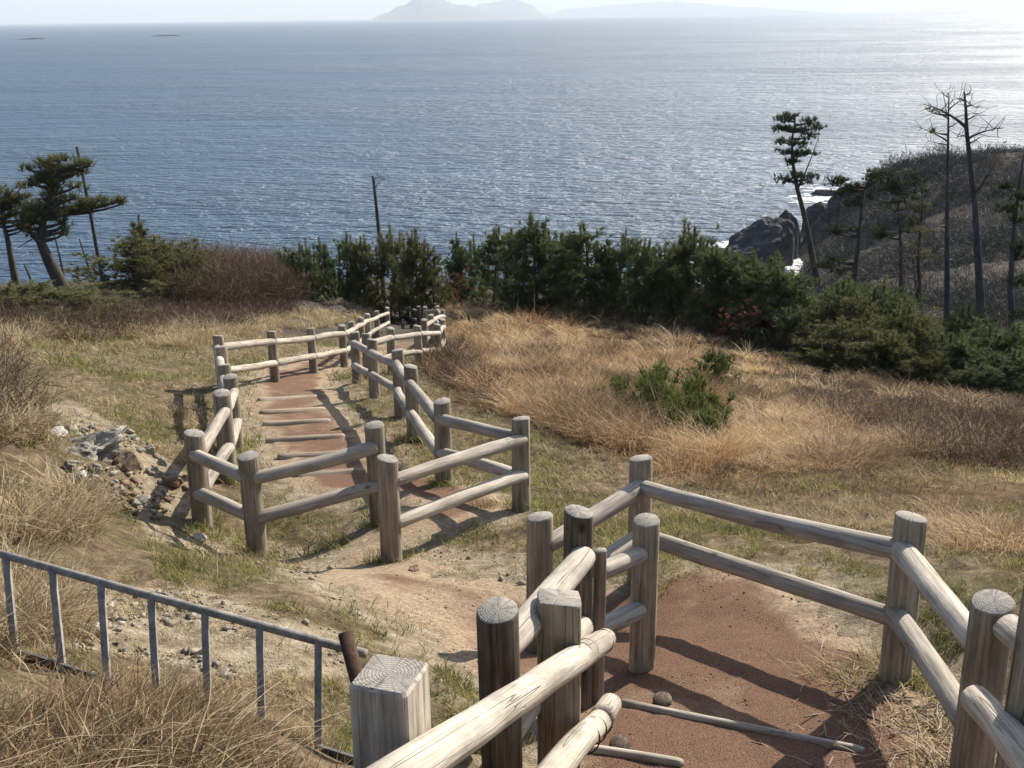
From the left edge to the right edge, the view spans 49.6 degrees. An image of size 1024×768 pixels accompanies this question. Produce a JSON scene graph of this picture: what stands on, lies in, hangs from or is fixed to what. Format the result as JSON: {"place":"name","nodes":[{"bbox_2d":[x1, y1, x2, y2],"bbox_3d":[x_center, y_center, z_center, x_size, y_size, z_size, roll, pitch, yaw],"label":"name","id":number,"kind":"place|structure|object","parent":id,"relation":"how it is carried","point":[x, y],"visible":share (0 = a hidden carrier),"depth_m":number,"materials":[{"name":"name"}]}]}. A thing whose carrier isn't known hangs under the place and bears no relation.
{"place":"outdoors","nodes":[
{"label":"outdoors","id":0,"kind":"place"},
{"bbox_2d":[0,640,353,767],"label":"dead grass","id":1,"kind":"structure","parent":0,"point":[54,730],"depth_m":2.80,"materials":[{"name":"beige plant"}]},
{"bbox_2d":[243,344,512,546],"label":"path","id":2,"kind":"structure","parent":0,"point":[297,378],"depth_m":12.14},
{"bbox_2d":[265,433,345,442],"bbox_3d":[-2.288,0.651,12.310,0.901,0.211,0.156,0,18,3],"label":"step timber","id":3,"kind":"object","parent":2,"relation":"on","point":[298,438],"visible":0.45,"depth_m":12.26,"materials":[{"name":"grey wood"}]},
{"bbox_2d":[0,11,1023,287],"bbox_3d":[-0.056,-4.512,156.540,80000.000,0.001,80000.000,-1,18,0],"label":"sea","id":4,"kind":"structure","parent":0,"point":[294,133],"depth_m":522.89,"materials":[{"name":"blue liquid"}]},
{"bbox_2d":[370,0,503,20],"bbox_3d":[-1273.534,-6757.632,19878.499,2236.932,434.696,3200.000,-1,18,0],"label":"island","id":5,"kind":"structure","parent":4,"relation":"in","point":[428,10],"depth_m":18817.17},
{"bbox_2d":[475,0,547,17],"bbox_3d":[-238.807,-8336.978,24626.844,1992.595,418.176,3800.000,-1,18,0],"label":"island","id":6,"kind":"structure","parent":4,"relation":"in","point":[511,9],"depth_m":23506.28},
{"bbox_2d":[544,0,837,16],"bbox_3d":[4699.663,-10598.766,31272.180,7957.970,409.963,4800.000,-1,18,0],"label":"island","id":7,"kind":"structure","parent":4,"relation":"in","point":[671,8],"depth_m":29711.63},
{"bbox_2d":[724,216,794,267],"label":"sea rock","id":8,"kind":"object","parent":4,"relation":"in","point":[766,237],"visible":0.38,"depth_m":206.64,"materials":[{"name":"grey stone"}]},
{"bbox_2d":[697,186,837,276],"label":"sea foam","id":9,"kind":"object","parent":4,"relation":"on","point":[816,199],"visible":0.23,"depth_m":278.94,"materials":[{"name":"grey"}]},
{"bbox_2d":[813,201,849,235],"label":"sea rock","id":10,"kind":"object","parent":4,"relation":"in","point":[832,209],"visible":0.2,"depth_m":220.84,"materials":[{"name":"grey stone"}]},
{"bbox_2d":[0,152,1023,767],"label":"ground","id":11,"kind":"structure","parent":0,"point":[120,552],"depth_m":8.56,"materials":[{"name":"beige soil"}]},
{"bbox_2d":[0,179,33,285],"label":"pine tree","id":12,"kind":"object","parent":11,"relation":"on","point":[8,201],"visible":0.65,"depth_m":38.78,"materials":[{"name":"green plant"}]},
{"bbox_2d":[0,297,76,443],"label":"edge stems","id":13,"kind":"object","parent":11,"relation":"on","point":[14,376],"visible":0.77,"depth_m":10.78,"materials":[{"name":"brown plant"}]},
{"bbox_2d":[0,278,81,321],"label":"conifer bush","id":14,"kind":"object","parent":11,"relation":"on","point":[20,290],"visible":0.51,"depth_m":22.86,"materials":[{"name":"green plant"}]},
{"bbox_2d":[8,149,131,290],"bbox_3d":[-15.463,-5.526,38.890,4.197,5.386,1.757,-10,20,-26],"label":"pine tree","id":15,"kind":"object","parent":11,"relation":"on","point":[52,174],"visible":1,"depth_m":38.30,"materials":[{"name":"green plant"}]},
{"bbox_2d":[0,278,155,325],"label":"conifer bush","id":16,"kind":"object","parent":11,"relation":"on","point":[65,290],"visible":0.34,"depth_m":23.14,"materials":[{"name":"green plant"}]},
{"bbox_2d":[6,289,156,322],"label":"conifer bush","id":17,"kind":"object","parent":11,"relation":"on","point":[101,301],"visible":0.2,"depth_m":23.21,"materials":[{"name":"plant"}]},
{"bbox_2d":[65,425,127,464],"bbox_3d":[-3.536,0.560,9.266,0.742,0.314,0.566,-25,32,-21],"label":"rock outcrop","id":18,"kind":"object","parent":11,"relation":"on","point":[93,446],"visible":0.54,"depth_m":9.24,"materials":[{"name":"grey stone"}]},
{"bbox_2d":[0,382,194,680],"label":"bank grass","id":19,"kind":"structure","parent":11,"relation":"on","point":[51,534],"depth_m":6.32,"materials":[{"name":"plant"}]},
{"bbox_2d":[40,419,188,519],"bbox_3d":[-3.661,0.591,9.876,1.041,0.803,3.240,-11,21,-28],"label":"bank rubble","id":20,"kind":"object","parent":11,"relation":"on","point":[148,506],"visible":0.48,"depth_m":9.23,"materials":[{"name":"grey stone"}]},
{"bbox_2d":[112,448,140,474],"bbox_3d":[-3.241,0.659,9.329,0.228,0.175,0.304,-14,27,-19],"label":"rock","id":21,"kind":"object","parent":11,"relation":"on","point":[132,463],"visible":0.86,"depth_m":9.27,"materials":[{"name":"beige stone"}]},
{"bbox_2d":[62,228,220,301],"bbox_3d":[-11.888,-3.829,36.493,5.369,2.444,5.822,-16,24,-38],"label":"conifer bush","id":22,"kind":"object","parent":11,"relation":"on","point":[139,247],"visible":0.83,"depth_m":35.96,"materials":[{"name":"green plant"}]},
{"bbox_2d":[0,678,299,767],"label":"green tufts","id":23,"kind":"object","parent":11,"relation":"on","point":[146,737],"visible":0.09,"depth_m":2.77,"materials":[{"name":"green plant"}]},
{"bbox_2d":[0,280,313,343],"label":"brush","id":24,"kind":"object","parent":11,"relation":"on","point":[195,309],"visible":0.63,"depth_m":22.61,"materials":[{"name":"brown plant"}]},
{"bbox_2d":[66,586,247,679],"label":"gravel","id":25,"kind":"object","parent":11,"relation":"on","point":[168,621],"visible":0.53,"depth_m":5.11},
{"bbox_2d":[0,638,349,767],"bbox_3d":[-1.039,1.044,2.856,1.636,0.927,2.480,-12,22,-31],"label":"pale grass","id":26,"kind":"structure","parent":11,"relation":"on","point":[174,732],"depth_m":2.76,"materials":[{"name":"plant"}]},
{"bbox_2d":[108,246,247,298],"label":"conifer bush","id":27,"kind":"object","parent":11,"relation":"on","point":[202,259],"visible":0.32,"depth_m":36.84,"materials":[{"name":"plant"}]},
{"bbox_2d":[0,550,367,764],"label":"metal railing","id":28,"kind":"object","parent":11,"relation":"on","point":[348,648],"visible":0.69,"depth_m":4.10,"materials":[{"name":"metal"}]},
{"bbox_2d":[0,297,373,348],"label":"grass","id":29,"kind":"structure","parent":11,"relation":"on","point":[183,336],"depth_m":23.06,"materials":[{"name":"plant"}]},
{"bbox_2d":[108,230,321,310],"bbox_3d":[-12.615,-4.519,50.518,10.471,9.722,33.158,-6,19,-15],"label":"bare thicket","id":30,"kind":"object","parent":11,"relation":"on","point":[256,278],"visible":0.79,"depth_m":38.23,"materials":[{"name":"brown plant"}]},
{"bbox_2d":[183,307,389,557],"bbox_3d":[-3.634,-0.407,22.171,2.384,6.974,27.033,-3,18,-6],"label":"wooden fence","id":31,"kind":"object","parent":11,"relation":"on","point":[205,469],"visible":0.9,"depth_m":8.87,"materials":[{"name":"grey wood"}]},
{"bbox_2d":[71,418,525,669],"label":"pebbles","id":32,"kind":"object","parent":11,"relation":"on","point":[305,621],"visible":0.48,"depth_m":5.81,"materials":[{"name":"beige stone"}]},
{"bbox_2d":[270,235,331,301],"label":"young pine","id":33,"kind":"object","parent":11,"relation":"on","point":[307,255],"visible":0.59,"depth_m":43.07,"materials":[{"name":"green plant"}]},
{"bbox_2d":[303,235,344,301],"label":"young pine","id":34,"kind":"object","parent":11,"relation":"on","point":[326,258],"visible":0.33,"depth_m":44.27,"materials":[{"name":"green plant"}]},
{"bbox_2d":[321,231,370,308],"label":"young pine","id":35,"kind":"object","parent":11,"relation":"on","point":[343,246],"visible":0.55,"depth_m":42.72,"materials":[{"name":"green plant"}]},
{"bbox_2d":[339,234,389,313],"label":"young pine","id":36,"kind":"object","parent":11,"relation":"on","point":[355,260],"visible":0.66,"depth_m":42.28,"materials":[{"name":"green plant"}]},
{"bbox_2d":[349,654,430,767],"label":"timber post","id":37,"kind":"object","parent":11,"relation":"on","point":[390,704],"visible":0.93,"depth_m":2.61,"materials":[{"name":"beige wood"}]},
{"bbox_2d":[350,222,437,323],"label":"young pine","id":38,"kind":"object","parent":11,"relation":"on","point":[389,250],"visible":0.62,"depth_m":42.07,"materials":[{"name":"green plant"}]},
{"bbox_2d":[361,318,445,378],"bbox_3d":[-1.748,-0.548,21.173,0.568,2.479,5.890,2,19,8],"label":"wooden fence","id":39,"kind":"object","parent":11,"relation":"on","point":[417,334],"visible":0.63,"depth_m":20.16,"materials":[{"name":"grey wood"}]},
{"bbox_2d":[387,227,441,323],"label":"young pine","id":40,"kind":"object","parent":11,"relation":"on","point":[414,254],"visible":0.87,"depth_m":41.28,"materials":[{"name":"green plant"}]},
{"bbox_2d":[421,305,445,346],"bbox_3d":[-2.261,-1.542,32.287,0.686,4.238,13.312,-2,18,-4],"label":"wooden fence","id":41,"kind":"object","parent":11,"relation":"on","point":[429,321],"visible":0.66,"depth_m":28.49,"materials":[{"name":"grey wood"}]},
{"bbox_2d":[412,240,458,314],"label":"young pine","id":42,"kind":"object","parent":11,"relation":"on","point":[437,283],"visible":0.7,"depth_m":41.83,"materials":[{"name":"green plant"}]},
{"bbox_2d":[349,331,530,562],"bbox_3d":[-1.031,0.394,12.400,1.336,2.650,8.838,-4,19,-9],"label":"wooden fence","id":43,"kind":"object","parent":11,"relation":"on","point":[410,396],"visible":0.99,"depth_m":9.29,"materials":[{"name":"beige wood"}]},
{"bbox_2d":[410,327,519,407],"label":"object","id":44,"kind":"object","parent":11,"relation":"on","point":[441,352],"visible":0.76,"depth_m":17.27,"materials":[{"name":"brown plant"}]},
{"bbox_2d":[439,233,496,306],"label":"young pine","id":45,"kind":"object","parent":11,"relation":"on","point":[459,266],"visible":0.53,"depth_m":45.74,"materials":[{"name":"green plant"}]},
{"bbox_2d":[462,222,514,305],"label":"young pine","id":46,"kind":"object","parent":11,"relation":"on","point":[495,241],"visible":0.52,"depth_m":41.13,"materials":[{"name":"green plant"}]},
{"bbox_2d":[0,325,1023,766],"bbox_3d":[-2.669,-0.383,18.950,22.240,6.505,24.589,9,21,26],"label":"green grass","id":47,"kind":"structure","parent":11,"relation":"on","point":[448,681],"depth_m":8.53,"materials":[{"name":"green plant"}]},
{"bbox_2d":[0,325,1023,767],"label":"straw grass","id":48,"kind":"structure","parent":11,"relation":"on","point":[826,507],"depth_m":8.58,"materials":[{"name":"beige plant"}]},
{"bbox_2d":[366,513,659,767],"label":"wooden fence","id":49,"kind":"object","parent":11,"relation":"on","point":[550,682],"visible":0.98,"depth_m":4.25,"materials":[{"name":"beige wood"}]},
{"bbox_2d":[487,227,541,304],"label":"young pine","id":50,"kind":"object","parent":11,"relation":"on","point":[507,276],"visible":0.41,"depth_m":39.88,"materials":[{"name":"green plant"}]},
{"bbox_2d":[487,209,574,314],"bbox_3d":[0.692,-4.154,38.629,3.263,3.962,3.533,-3,18,-1],"label":"young pine","id":51,"kind":"object","parent":11,"relation":"on","point":[532,234],"visible":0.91,"depth_m":38.43,"materials":[{"name":"green plant"}]},
{"bbox_2d":[476,504,595,767],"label":"wooden fence","id":52,"kind":"object","parent":11,"relation":"on","point":[508,630],"visible":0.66,"depth_m":3.97,"materials":[{"name":"beige wood"}]},
{"bbox_2d":[168,425,959,767],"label":"grass","id":53,"kind":"structure","parent":11,"relation":"on","point":[376,559],"depth_m":8.83,"materials":[{"name":"green plant"}]},
{"bbox_2d":[546,242,598,314],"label":"young pine","id":54,"kind":"object","parent":11,"relation":"on","point":[558,280],"visible":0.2,"depth_m":38.78,"materials":[{"name":"green plant"}]},
{"bbox_2d":[541,220,632,318],"bbox_3d":[2.586,-3.865,37.860,2.977,3.661,3.244,11,22,32],"label":"young pine","id":55,"kind":"object","parent":11,"relation":"on","point":[574,244],"visible":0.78,"depth_m":37.45,"materials":[{"name":"green plant"}]},
{"bbox_2d":[578,246,632,318],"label":"young pine","id":56,"kind":"object","parent":11,"relation":"on","point":[597,278],"visible":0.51,"depth_m":37.61,"materials":[{"name":"green plant"}]},
{"bbox_2d":[580,227,662,321],"bbox_3d":[3.979,-3.658,37.694,2.661,3.677,2.874,12,22,33],"label":"young pine","id":57,"kind":"object","parent":11,"relation":"on","point":[625,253],"visible":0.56,"depth_m":37.22,"materials":[{"name":"green plant"}]},
{"bbox_2d":[616,236,664,324],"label":"young pine","id":58,"kind":"object","parent":11,"relation":"on","point":[636,262],"visible":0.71,"depth_m":35.88,"materials":[{"name":"green plant"}]},
{"bbox_2d":[592,353,739,438],"bbox_3d":[2.059,0.226,14.240,2.093,1.383,3.944,-1,18,0],"label":"shrub","id":59,"kind":"object","parent":11,"relation":"on","point":[691,387],"visible":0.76,"depth_m":14.16,"materials":[{"name":"green plant"}]},
{"bbox_2d":[320,273,1023,375],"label":"pine underbrush","id":60,"kind":"object","parent":11,"relation":"on","point":[650,322],"visible":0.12,"depth_m":35.51,"materials":[{"name":"green plant"}]},
{"bbox_2d":[641,237,721,328],"bbox_3d":[5.297,-3.184,35.432,2.257,3.205,2.528,-17,24,-39],"label":"young pine","id":61,"kind":"object","parent":11,"relation":"on","point":[667,276],"visible":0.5,"depth_m":35.09,"materials":[{"name":"green plant"}]},
{"bbox_2d":[637,217,756,325],"bbox_3d":[5.962,-3.370,35.224,4.119,3.866,3.215,-2,18,-4],"label":"young pine","id":62,"kind":"object","parent":11,"relation":"on","point":[693,236],"visible":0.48,"depth_m":34.91,"materials":[{"name":"green plant"}]},
{"bbox_2d":[683,242,735,334],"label":"young pine","id":63,"kind":"object","parent":11,"relation":"on","point":[707,268],"visible":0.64,"depth_m":33.19,"materials":[{"name":"green plant"}]},
{"bbox_2d":[683,346,741,386],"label":"pine seedling","id":64,"kind":"object","parent":11,"relation":"on","point":[720,364],"visible":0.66,"depth_m":19.21,"materials":[{"name":"green plant"}]},
{"bbox_2d":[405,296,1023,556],"bbox_3d":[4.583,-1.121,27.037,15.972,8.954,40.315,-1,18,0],"label":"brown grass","id":65,"kind":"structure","parent":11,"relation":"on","point":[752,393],"depth_m":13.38,"materials":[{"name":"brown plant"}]},
{"bbox_2d":[411,299,1023,558],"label":"tan grass","id":66,"kind":"structure","parent":11,"relation":"on","point":[700,440],"depth_m":14.01,"materials":[{"name":"beige plant"}]},
{"bbox_2d":[690,243,758,335],"bbox_3d":[6.597,-2.703,33.351,2.357,2.993,2.655,-10,20,-25],"label":"young pine","id":67,"kind":"object","parent":11,"relation":"on","point":[737,271],"visible":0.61,"depth_m":33.05,"materials":[{"name":"green plant"}]},
{"bbox_2d":[705,294,770,344],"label":"red shrub","id":68,"kind":"object","parent":11,"relation":"on","point":[728,315],"visible":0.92,"depth_m":31.60,"materials":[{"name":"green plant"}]},
{"bbox_2d":[685,249,825,335],"bbox_3d":[7.366,-2.580,33.379,4.553,3.158,4.523,0,16,5],"label":"young pine","id":69,"kind":"object","parent":11,"relation":"on","point":[754,273],"visible":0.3,"depth_m":32.79,"materials":[{"name":"green plant"}]},
{"bbox_2d":[697,290,816,350],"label":"pine bush","id":70,"kind":"object","parent":11,"relation":"on","point":[732,310],"visible":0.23,"depth_m":32.57,"materials":[{"name":"green plant"}]},
{"bbox_2d":[526,454,1023,767],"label":"wooden fence","id":71,"kind":"object","parent":11,"relation":"on","point":[987,629],"visible":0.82,"depth_m":5.05,"materials":[{"name":"beige wood"}]},
{"bbox_2d":[729,304,821,352],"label":"pine bush","id":72,"kind":"object","parent":11,"relation":"on","point":[777,318],"visible":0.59,"depth_m":31.36,"materials":[{"name":"green plant"}]},
{"bbox_2d":[750,264,810,346],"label":"young pine","id":73,"kind":"object","parent":11,"relation":"on","point":[779,281],"visible":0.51,"depth_m":32.19,"materials":[{"name":"green plant"}]},
{"bbox_2d":[769,111,829,291],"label":"pine tree","id":74,"kind":"object","parent":11,"relation":"on","point":[794,159],"visible":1,"depth_m":56.93,"materials":[{"name":"green plant"}]},
{"bbox_2d":[770,298,848,351],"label":"pine bush","id":75,"kind":"object","parent":11,"relation":"on","point":[833,311],"visible":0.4,"depth_m":30.75,"materials":[{"name":"green plant"}]},
{"bbox_2d":[783,324,856,368],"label":"pine bush","id":76,"kind":"object","parent":11,"relation":"on","point":[810,343],"visible":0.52,"depth_m":29.55,"materials":[{"name":"green plant"}]},
{"bbox_2d":[769,270,890,348],"bbox_3d":[9.531,-1.777,31.598,4.160,2.862,4.187,-7,19,-18],"label":"pine bush","id":77,"kind":"object","parent":11,"relation":"on","point":[840,291],"visible":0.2,"depth_m":31.57,"materials":[{"name":"green plant"}]},
{"bbox_2d":[772,314,922,378],"bbox_3d":[9.068,-0.953,29.026,3.843,1.730,3.543,12,22,33],"label":"pine bush","id":78,"kind":"object","parent":11,"relation":"on","point":[853,334],"visible":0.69,"depth_m":28.82,"materials":[{"name":"green plant"}]},
{"bbox_2d":[812,166,887,290],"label":"pine tree","id":79,"kind":"object","parent":11,"relation":"on","point":[835,231],"visible":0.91,"depth_m":52.02,"materials":[{"name":"green plant"}]},
{"bbox_2d":[841,291,885,370],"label":"pine bush","id":80,"kind":"object","parent":11,"relation":"on","point":[855,309],"visible":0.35,"depth_m":30.11,"materials":[{"name":"green plant"}]},
{"bbox_2d":[825,272,948,358],"bbox_3d":[10.729,-1.606,31.318,4.348,2.970,4.320,17,25,42],"label":"pine bush","id":81,"kind":"object","parent":11,"relation":"on","point":[887,302],"visible":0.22,"depth_m":31.18,"materials":[{"name":"green plant"}]},
{"bbox_2d":[751,347,1023,475],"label":"brush","id":82,"kind":"object","parent":11,"relation":"on","point":[1006,419],"visible":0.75,"depth_m":16.05,"materials":[{"name":"brown plant"}]},
{"bbox_2d":[826,328,953,387],"bbox_3d":[9.578,-0.745,28.442,3.221,1.668,3.494,0,18,4],"label":"pine bush","id":83,"kind":"object","parent":11,"relation":"on","point":[903,348],"visible":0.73,"depth_m":27.91,"materials":[{"name":"green plant"}]},
{"bbox_2d":[861,167,932,307],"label":"pine tree","id":84,"kind":"object","parent":11,"relation":"on","point":[894,187],"visible":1,"depth_m":50.38,"materials":[{"name":"green plant"}]},
{"bbox_2d":[794,144,1023,333],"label":"hillside scrub","id":85,"kind":"object","parent":11,"relation":"on","point":[990,284],"visible":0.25,"depth_m":164.48,"materials":[{"name":"plant"}]},
{"bbox_2d":[797,139,1023,279],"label":"hillside trees","id":86,"kind":"object","parent":11,"relation":"on","point":[1000,235],"visible":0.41,"depth_m":191.27,"materials":[{"name":"grey plant"}]},
{"bbox_2d":[847,295,976,378],"bbox_3d":[10.469,-1.085,29.192,3.525,2.328,2.753,5,19,17],"label":"pine bush","id":87,"kind":"object","parent":11,"relation":"on","point":[913,325],"visible":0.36,"depth_m":29.02,"materials":[{"name":"green plant"}]},
{"bbox_2d":[801,270,1023,336],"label":"valley brush","id":88,"kind":"object","parent":11,"relation":"on","point":[820,288],"visible":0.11,"depth_m":53.48,"materials":[{"name":"plant"}]},
{"bbox_2d":[888,192,938,314],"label":"pine tree","id":89,"kind":"object","parent":11,"relation":"on","point":[918,282],"visible":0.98,"depth_m":50.17,"materials":[{"name":"green plant"}]},
{"bbox_2d":[875,349,995,389],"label":"pine bush","id":90,"kind":"object","parent":11,"relation":"on","point":[930,366],"visible":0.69,"depth_m":27.62,"materials":[{"name":"green plant"}]},
{"bbox_2d":[916,85,972,328],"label":"bare tree","id":91,"kind":"object","parent":11,"relation":"on","point":[947,274],"visible":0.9,"depth_m":46.00,"materials":[{"name":"grey plant"}]},
{"bbox_2d":[884,327,1004,383],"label":"pine bush","id":92,"kind":"object","parent":11,"relation":"on","point":[962,345],"visible":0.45,"depth_m":28.26,"materials":[{"name":"green plant"}]},
{"bbox_2d":[921,82,1012,320],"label":"bare tree","id":93,"kind":"object","parent":11,"relation":"on","point":[979,288],"visible":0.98,"depth_m":43.66,"materials":[{"name":"grey plant"}]},
{"bbox_2d":[937,296,999,362],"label":"pine bush","id":94,"kind":"object","parent":11,"relation":"on","point":[956,323],"visible":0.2,"depth_m":30.55,"materials":[{"name":"green plant"}]},
{"bbox_2d":[940,360,1014,397],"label":"pine bush","id":95,"kind":"object","parent":11,"relation":"on","point":[982,371],"visible":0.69,"depth_m":26.90,"materials":[{"name":"green plant"}]},
{"bbox_2d":[934,314,1023,390],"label":"pine bush","id":96,"kind":"object","parent":11,"relation":"on","point":[988,335],"visible":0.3,"depth_m":28.77,"materials":[{"name":"green plant"}]},
{"bbox_2d":[937,346,1023,398],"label":"pine bush","id":97,"kind":"object","parent":11,"relation":"on","point":[1013,363],"visible":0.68,"depth_m":27.36,"materials":[{"name":"green plant"}]},
{"bbox_2d":[946,319,1023,393],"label":"pine bush","id":98,"kind":"object","parent":11,"relation":"on","point":[1016,330],"visible":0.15,"depth_m":28.83,"materials":[{"name":"green plant"}]},
{"bbox_2d":[991,154,1023,331],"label":"pine tree","id":99,"kind":"object","parent":11,"relation":"on","point":[1014,252],"visible":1,"depth_m":37.93,"materials":[{"name":"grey plant"}]},
{"bbox_2d":[0,0,1023,23],"label":"sky","id":100,"kind":"structure","parent":0,"point":[11,11],"materials":[{"name":"white"}]},
{"bbox_2d":[315,541,929,767],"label":"path","id":101,"kind":"structure","parent":0,"point":[696,744],"depth_m":5.72,"materials":[{"name":"brown soil"}]},
{"bbox_2d":[588,745,683,766],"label":"step timber","id":102,"kind":"object","parent":101,"relation":"on","point":[649,757],"visible":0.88,"depth_m":4.75,"materials":[{"name":"beige wood"}]},
{"bbox_2d":[417,566,922,767],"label":"loose grit","id":103,"kind":"object","parent":101,"relation":"on","point":[850,695],"visible":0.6,"depth_m":5.78,"materials":[{"name":"brown gravel"}]},
{"bbox_2d":[621,699,864,752],"bbox_3d":[0.992,1.535,4.984,1.183,0.272,0.048,13,23,35],"label":"step timber","id":104,"kind":"object","parent":101,"relation":"on","point":[726,722],"visible":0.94,"depth_m":4.94,"materials":[{"name":"beige wood"}]},
{"bbox_2d":[750,631,995,767],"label":"fallen twigs","id":105,"kind":"object","parent":101,"relation":"on","point":[908,727],"visible":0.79,"depth_m":4.87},
{"bbox_2d":[771,627,996,767],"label":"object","id":106,"kind":"object","parent":101,"relation":"on","point":[932,744],"visible":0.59,"depth_m":4.88,"materials":[{"name":"brown plant"}]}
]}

